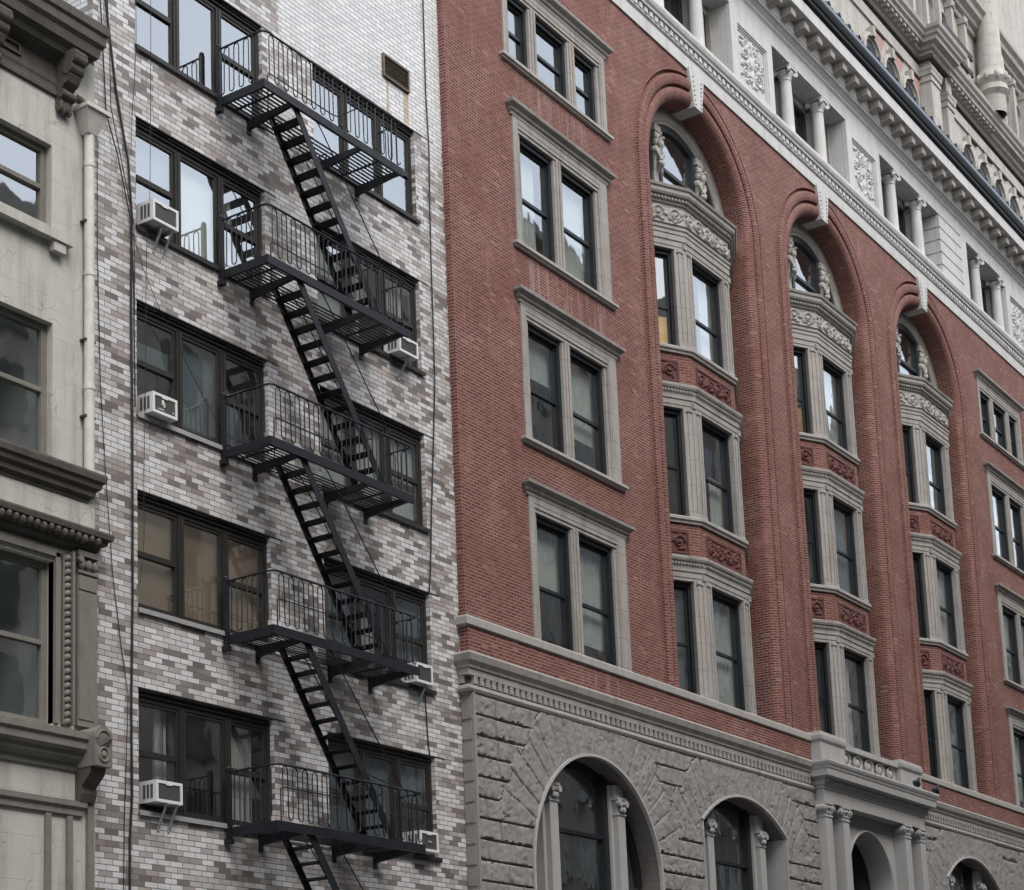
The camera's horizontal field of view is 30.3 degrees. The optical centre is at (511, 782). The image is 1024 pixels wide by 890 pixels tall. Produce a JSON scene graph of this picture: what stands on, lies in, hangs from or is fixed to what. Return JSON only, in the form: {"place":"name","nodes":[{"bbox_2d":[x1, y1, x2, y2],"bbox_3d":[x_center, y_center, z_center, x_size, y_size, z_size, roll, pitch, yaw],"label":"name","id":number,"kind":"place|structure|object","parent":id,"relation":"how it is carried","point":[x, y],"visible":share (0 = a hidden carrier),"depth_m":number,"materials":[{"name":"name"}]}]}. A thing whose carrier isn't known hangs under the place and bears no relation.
{"place":"outdoors","nodes":[
{"label":"outdoors","id":0,"kind":"place"},
{"bbox_2d":[0,0,114,889],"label":"beige stucco building","id":1,"kind":"structure","parent":0,"point":[55,752],"depth_m":27.45,"materials":[{"name":"stone"}]},
{"bbox_2d":[0,124,45,222],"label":"window","id":2,"kind":"structure","parent":1,"relation":"in","point":[22,160],"depth_m":28.34,"materials":[{"name":"clear glass"}]},
{"bbox_2d":[0,306,46,453],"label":"window","id":3,"kind":"structure","parent":1,"relation":"in","point":[23,339],"depth_m":27.89,"materials":[{"name":"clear glass"}]},
{"bbox_2d":[0,550,47,723],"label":"window","id":4,"kind":"structure","parent":1,"relation":"in","point":[23,580],"depth_m":27.24,"materials":[{"name":"clear glass"}]},
{"bbox_2d":[73,94,110,471],"bbox_3d":[-6.316,-7.514,28.388,0.382,6.036,0.490,-9,-12,33],"label":"drainpipe","id":5,"kind":"object","parent":1,"relation":"attached to","point":[92,118],"visible":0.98,"depth_m":28.41,"materials":[{"name":"metal"}]},
{"bbox_3d":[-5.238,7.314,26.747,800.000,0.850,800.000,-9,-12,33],"label":"ground","id":6,"kind":"structure","parent":0,"visible":0},
{"bbox_2d":[824,0,1023,692],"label":"ornate stone building","id":7,"kind":"structure","parent":6,"relation":"on","point":[956,67],"depth_m":80.41,"materials":[{"name":"beige stone"}]},
{"bbox_3d":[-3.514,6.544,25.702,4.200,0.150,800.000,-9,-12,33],"label":"pavement","id":8,"kind":"structure","parent":0,"visible":0},
{"bbox_2d":[64,0,467,889],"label":"white brick building","id":9,"kind":"structure","parent":8,"relation":"on","point":[206,710],"depth_m":31.71,"materials":[{"name":"grey brick"}]},
{"bbox_2d":[97,142,128,889],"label":"cable","id":10,"kind":"object","parent":9,"relation":"attached to","point":[108,512],"visible":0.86,"depth_m":28.24,"materials":[{"name":"black rubber"}]},
{"bbox_2d":[100,0,135,406],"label":"cable","id":11,"kind":"object","parent":9,"relation":"attached to","point":[129,216],"visible":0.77,"depth_m":29.42,"materials":[{"name":"black rubber"}]},
{"bbox_2d":[104,0,133,889],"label":"cable","id":12,"kind":"object","parent":9,"relation":"attached to","point":[132,498],"visible":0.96,"depth_m":28.77,"materials":[{"name":"black rubber"}]},
{"bbox_2d":[107,0,134,314],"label":"cable","id":13,"kind":"object","parent":9,"relation":"attached to","point":[121,160],"visible":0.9,"depth_m":29.49,"materials":[{"name":"black rubber"}]},
{"bbox_2d":[131,33,136,145],"bbox_3d":[-6.033,-11.672,30.125,0.028,3.750,0.140,-9,-12,33],"label":"cable","id":14,"kind":"object","parent":9,"relation":"attached to","point":[133,93],"visible":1,"depth_m":30.00,"materials":[{"name":"black rubber"}]},
{"bbox_2d":[140,0,150,581],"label":"cable","id":15,"kind":"object","parent":9,"relation":"attached to","point":[146,250],"visible":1,"depth_m":29.68,"materials":[{"name":"black rubber"}]},
{"bbox_2d":[136,198,178,257],"bbox_3d":[-5.642,-8.740,30.001,0.470,0.750,0.574,-9,-12,33],"label":"window air conditioner","id":16,"kind":"object","parent":9,"relation":"attached to","point":[159,218],"depth_m":29.88,"materials":[{"name":"white metal"}]},
{"bbox_2d":[137,391,177,423],"bbox_3d":[-5.549,-5.810,29.465,0.426,0.330,0.544,-9,-12,33],"label":"window air conditioner","id":17,"kind":"object","parent":9,"relation":"attached to","point":[158,406],"depth_m":29.29,"materials":[{"name":"white metal"}]},
{"bbox_2d":[139,779,182,832],"bbox_3d":[-5.275,0.376,28.357,0.440,0.730,0.564,-9,-12,33],"label":"window air conditioner","id":18,"kind":"object","parent":9,"relation":"attached to","point":[165,795],"depth_m":28.24,"materials":[{"name":"white metal"}]},
{"bbox_2d":[133,234,221,432],"bbox_3d":[-5.280,-7.044,30.146,0.028,2.905,2.128,-9,-12,33],"label":"cable","id":19,"kind":"object","parent":9,"relation":"attached to","point":[176,343],"visible":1,"depth_m":30.07,"materials":[{"name":"black rubber"}]},
{"bbox_2d":[134,0,267,128],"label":"window","id":20,"kind":"structure","parent":9,"relation":"in","point":[185,34],"depth_m":32.99,"materials":[{"name":"brown metal"}]},
{"bbox_2d":[137,493,267,645],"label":"window","id":21,"kind":"structure","parent":9,"relation":"in","point":[187,555],"depth_m":30.06,"materials":[{"name":"brown metal"}]},
{"bbox_2d":[135,121,270,296],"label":"window","id":22,"kind":"structure","parent":9,"relation":"in","point":[200,192],"depth_m":31.36,"materials":[{"name":"brown metal"}]},
{"bbox_2d":[136,304,273,470],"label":"window","id":23,"kind":"structure","parent":9,"relation":"in","point":[216,367],"depth_m":30.90,"materials":[{"name":"brown metal"}]},
{"bbox_2d":[138,690,275,833],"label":"window","id":24,"kind":"structure","parent":9,"relation":"in","point":[192,745],"depth_m":30.50,"materials":[{"name":"brown metal"}]},
{"bbox_2d":[215,29,425,889],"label":"fire escape","id":25,"kind":"object","parent":9,"relation":"attached to","point":[386,849],"visible":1,"depth_m":31.65,"materials":[{"name":"black paint"}]},
{"bbox_2d":[312,66,420,224],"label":"window","id":26,"kind":"structure","parent":9,"relation":"in","point":[396,192],"depth_m":36.51,"materials":[{"name":"brown metal"}]},
{"bbox_2d":[316,230,425,376],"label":"window","id":27,"kind":"structure","parent":9,"relation":"in","point":[408,289],"depth_m":35.28,"materials":[{"name":"brown metal"}]},
{"bbox_2d":[320,389,431,532],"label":"window","id":28,"kind":"structure","parent":9,"relation":"in","point":[410,514],"depth_m":34.71,"materials":[{"name":"brown metal"}]},
{"bbox_2d":[324,559,436,694],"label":"window","id":29,"kind":"structure","parent":9,"relation":"in","point":[406,600],"depth_m":34.27,"materials":[{"name":"brown metal"}]},
{"bbox_2d":[328,734,442,862],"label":"window","id":30,"kind":"structure","parent":9,"relation":"in","point":[413,771],"depth_m":33.51,"materials":[{"name":"brown metal"}]},
{"bbox_2d":[381,52,409,93],"bbox_3d":[-2.245,-13.650,36.464,0.070,0.470,0.830,-9,-12,33],"label":"vent grille","id":31,"kind":"object","parent":9,"relation":"attached to","point":[397,64],"visible":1,"depth_m":36.44,"materials":[{"name":"brown metal"}]},
{"bbox_2d":[382,337,418,379],"bbox_3d":[-2.101,-7.842,35.177,0.520,0.720,0.584,-9,-12,33],"label":"window air conditioner","id":32,"kind":"object","parent":9,"relation":"attached to","point":[405,349],"depth_m":35.05,"materials":[{"name":"white metal"}]},
{"bbox_2d":[401,662,432,707],"bbox_3d":[-1.746,-1.735,34.270,0.470,0.760,0.504,-9,-12,33],"label":"window air conditioner","id":33,"kind":"object","parent":9,"relation":"attached to","point":[424,679],"depth_m":34.19,"materials":[{"name":"white metal"}]},
{"bbox_2d":[402,830,438,854],"bbox_3d":[-1.648,1.084,33.742,0.456,0.360,0.544,-9,-12,33],"label":"window air conditioner","id":34,"kind":"object","parent":9,"relation":"attached to","point":[430,841],"depth_m":33.61,"materials":[{"name":"white metal"}]},
{"bbox_2d":[425,692,430,757],"bbox_3d":[-1.548,-1.294,34.472,0.040,1.752,0.104,-9,-12,33],"label":"cable","id":35,"kind":"object","parent":9,"relation":"attached to","point":[427,726],"visible":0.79,"depth_m":34.42,"materials":[{"name":"black rubber"}]},
{"bbox_2d":[422,0,435,592],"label":"cable","id":36,"kind":"object","parent":9,"relation":"attached to","point":[432,297],"visible":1,"depth_m":36.47,"materials":[{"name":"black rubber"}]},
{"bbox_2d":[436,0,1023,889],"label":"red brick building","id":37,"kind":"structure","parent":8,"relation":"on","point":[736,328],"depth_m":46.81,"materials":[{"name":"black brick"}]},
{"bbox_2d":[499,0,613,141],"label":"window","id":38,"kind":"structure","parent":37,"relation":"in","point":[543,40],"depth_m":42.18,"materials":[{"name":"grey stone"}]},
{"bbox_2d":[505,96,618,310],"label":"window","id":39,"kind":"structure","parent":37,"relation":"in","point":[561,209],"depth_m":41.33,"materials":[{"name":"grey stone"}]},
{"bbox_2d":[513,284,628,491],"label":"window","id":40,"kind":"structure","parent":37,"relation":"in","point":[570,397],"depth_m":40.83,"materials":[{"name":"grey stone"}]},
{"bbox_2d":[521,477,635,671],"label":"window","id":41,"kind":"structure","parent":37,"relation":"in","point":[580,604],"depth_m":40.15,"materials":[{"name":"grey stone"}]},
{"bbox_2d":[531,753,664,889],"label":"arched window","id":42,"kind":"structure","parent":37,"relation":"in","point":[592,831],"depth_m":39.96,"materials":[{"name":"stone"}]},
{"bbox_2d":[649,108,723,215],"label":"arched window","id":43,"kind":"structure","parent":37,"relation":"in","point":[676,158],"depth_m":48.33,"materials":[{"name":"grey stone"}]},
{"bbox_2d":[664,0,713,54],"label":"window","id":44,"kind":"structure","parent":37,"relation":"in","point":[679,9],"depth_m":50.27,"materials":[{"name":"grey glass"}]},
{"bbox_2d":[650,179,736,375],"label":"bay window","id":45,"kind":"structure","parent":37,"relation":"in","point":[695,246],"depth_m":46.38,"materials":[{"name":"grey stone"}]},
{"bbox_2d":[660,342,745,539],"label":"bay window","id":46,"kind":"structure","parent":37,"relation":"in","point":[703,423],"depth_m":45.84,"materials":[{"name":"grey stone"}]},
{"bbox_2d":[670,514,756,714],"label":"bay window","id":47,"kind":"structure","parent":37,"relation":"in","point":[713,589],"depth_m":44.68,"materials":[{"name":"grey stone"}]},
{"bbox_2d":[701,795,789,889],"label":"arched window","id":48,"kind":"structure","parent":37,"relation":"in","point":[744,847],"depth_m":45.43,"materials":[{"name":"stone"}]},
{"bbox_2d":[774,77,830,165],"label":"window","id":49,"kind":"structure","parent":37,"relation":"in","point":[802,117],"depth_m":55.40,"materials":[{"name":"grey glass"}]},
{"bbox_2d":[787,221,842,311],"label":"arched window","id":50,"kind":"structure","parent":37,"relation":"in","point":[809,270],"depth_m":54.58,"materials":[{"name":"grey stone"}]},
{"bbox_2d":[789,288,857,457],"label":"bay window","id":51,"kind":"structure","parent":37,"relation":"in","point":[824,337],"depth_m":52.30,"materials":[{"name":"grey stone"}]},
{"bbox_2d":[799,432,868,602],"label":"bay window","id":52,"kind":"structure","parent":37,"relation":"in","point":[833,498],"depth_m":51.69,"materials":[{"name":"grey stone"}]},
{"bbox_2d":[810,583,880,756],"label":"bay window","id":53,"kind":"structure","parent":37,"relation":"in","point":[844,645],"depth_m":50.90,"materials":[{"name":"grey stone"}]},
{"bbox_2d":[836,311,937,429],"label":"arched window","id":54,"kind":"structure","parent":37,"relation":"in","point":[913,358],"depth_m":60.82,"materials":[{"name":"grey stone"}]},
{"bbox_2d":[838,373,954,551],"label":"bay window","id":55,"kind":"structure","parent":37,"relation":"in","point":[925,410],"depth_m":58.50,"materials":[{"name":"grey stone"}]},
{"bbox_2d":[881,181,925,254],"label":"window","id":56,"kind":"structure","parent":37,"relation":"in","point":[904,215],"depth_m":61.61,"materials":[{"name":"grey glass"}]},
{"bbox_2d":[848,502,965,677],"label":"bay window","id":57,"kind":"structure","parent":37,"relation":"in","point":[936,559],"depth_m":57.82,"materials":[{"name":"grey stone"}]},
{"bbox_2d":[912,777,920,786],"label":"floodlight","id":58,"kind":"object","parent":37,"relation":"on","point":[916,783],"visible":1,"depth_m":52.45,"materials":[{"name":"black metal"}]},
{"bbox_2d":[858,638,977,791],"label":"bay window","id":59,"kind":"structure","parent":37,"relation":"in","point":[947,691],"depth_m":57.15,"materials":[{"name":"grey stone"}]},
{"bbox_2d":[932,785,939,793],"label":"floodlight","id":60,"kind":"object","parent":37,"relation":"on","point":[936,790],"visible":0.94,"depth_m":53.77,"materials":[{"name":"black metal"}]},
{"bbox_2d":[947,856,999,889],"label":"arched window","id":61,"kind":"structure","parent":37,"relation":"in","point":[966,874],"depth_m":57.72,"materials":[{"name":"stone"}]},
{"bbox_2d":[932,368,1023,483],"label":"window","id":62,"kind":"structure","parent":37,"relation":"in","point":[999,412],"depth_m":65.53,"materials":[{"name":"grey stone"}]},
{"bbox_2d":[934,461,1023,576],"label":"window","id":63,"kind":"structure","parent":37,"relation":"in","point":[1005,495],"depth_m":64.53,"materials":[{"name":"grey stone"}]},
{"bbox_2d":[968,267,992,318],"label":"window","id":64,"kind":"structure","parent":37,"relation":"in","point":[986,294],"depth_m":67.83,"materials":[{"name":"grey glass"}]},
{"bbox_2d":[994,583,1023,691],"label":"window","id":65,"kind":"structure","parent":37,"relation":"in","point":[1010,604],"depth_m":63.64,"materials":[{"name":"grey stone"}]},
{"bbox_2d":[1005,706,1023,807],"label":"window","id":66,"kind":"structure","parent":37,"relation":"in","point":[1015,716],"depth_m":62.47,"materials":[{"name":"grey stone"}]}
]}

